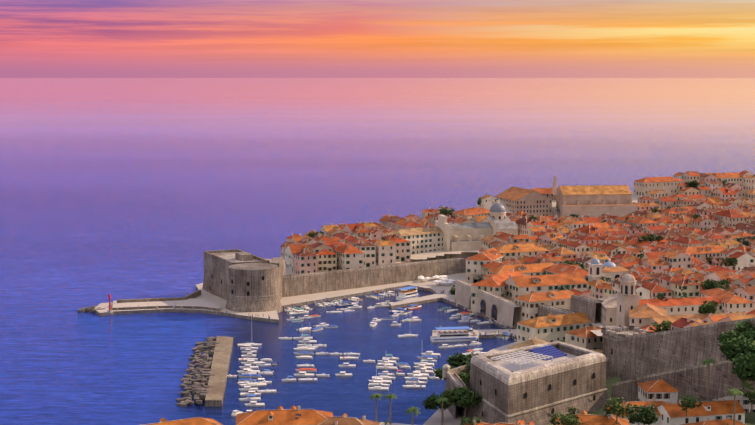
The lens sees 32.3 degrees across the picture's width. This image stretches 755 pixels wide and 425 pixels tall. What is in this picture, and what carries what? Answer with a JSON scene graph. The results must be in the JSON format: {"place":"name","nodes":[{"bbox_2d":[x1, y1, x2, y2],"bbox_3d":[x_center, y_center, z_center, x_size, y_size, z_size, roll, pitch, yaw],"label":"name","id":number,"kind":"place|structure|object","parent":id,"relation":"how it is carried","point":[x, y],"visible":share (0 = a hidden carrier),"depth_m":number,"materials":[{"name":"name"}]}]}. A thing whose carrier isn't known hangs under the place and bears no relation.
{"place":"outdoors","nodes":[
{"label":"outdoors","id":0,"kind":"place"},
{"bbox_2d":[0,78,754,424],"bbox_3d":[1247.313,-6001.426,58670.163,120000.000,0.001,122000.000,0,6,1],"label":"sea","id":1,"kind":"structure","parent":0,"point":[130,188],"depth_m":1382.60,"materials":[{"name":"liquid"}]},
{"bbox_2d":[227,286,516,415],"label":"boats","id":2,"kind":"object","parent":1,"relation":"on","point":[383,363],"visible":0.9,"depth_m":530.42,"materials":[{"name":"paint"}]},
{"bbox_2d":[0,0,754,77],"label":"sky","id":3,"kind":"structure","parent":0,"point":[39,38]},
{"bbox_2d":[94,190,754,424],"bbox_3d":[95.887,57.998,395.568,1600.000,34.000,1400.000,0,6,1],"label":"pavement","id":4,"kind":"structure","parent":0,"point":[435,417],"depth_m":641.49,"materials":[{"name":"stone"}]},
{"bbox_2d":[117,264,515,337],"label":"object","id":5,"kind":"object","parent":4,"relation":"on","point":[490,320],"visible":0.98,"depth_m":617.07,"materials":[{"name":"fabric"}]},
{"bbox_2d":[78,249,754,424],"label":"fortress walls","id":6,"kind":"structure","parent":4,"relation":"on","point":[538,384],"depth_m":450.08,"materials":[{"name":"stone"}]},
{"bbox_2d":[140,380,754,424],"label":"foreground houses","id":7,"kind":"structure","parent":4,"relation":"on","point":[662,395],"depth_m":378.87,"materials":[{"name":"tile"}]},
{"bbox_2d":[280,170,754,329],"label":"houses","id":8,"kind":"structure","parent":4,"relation":"on","point":[721,221],"depth_m":740.10,"materials":[{"name":"tile"}]},
{"bbox_2d":[308,175,754,424],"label":"trees","id":9,"kind":"object","parent":4,"relation":"on","point":[738,348],"visible":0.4,"depth_m":410.04,"materials":[{"name":"green plant"}]},
{"bbox_2d":[382,171,754,352],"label":"buildings","id":10,"kind":"structure","parent":4,"relation":"on","point":[495,291],"depth_m":651.48,"materials":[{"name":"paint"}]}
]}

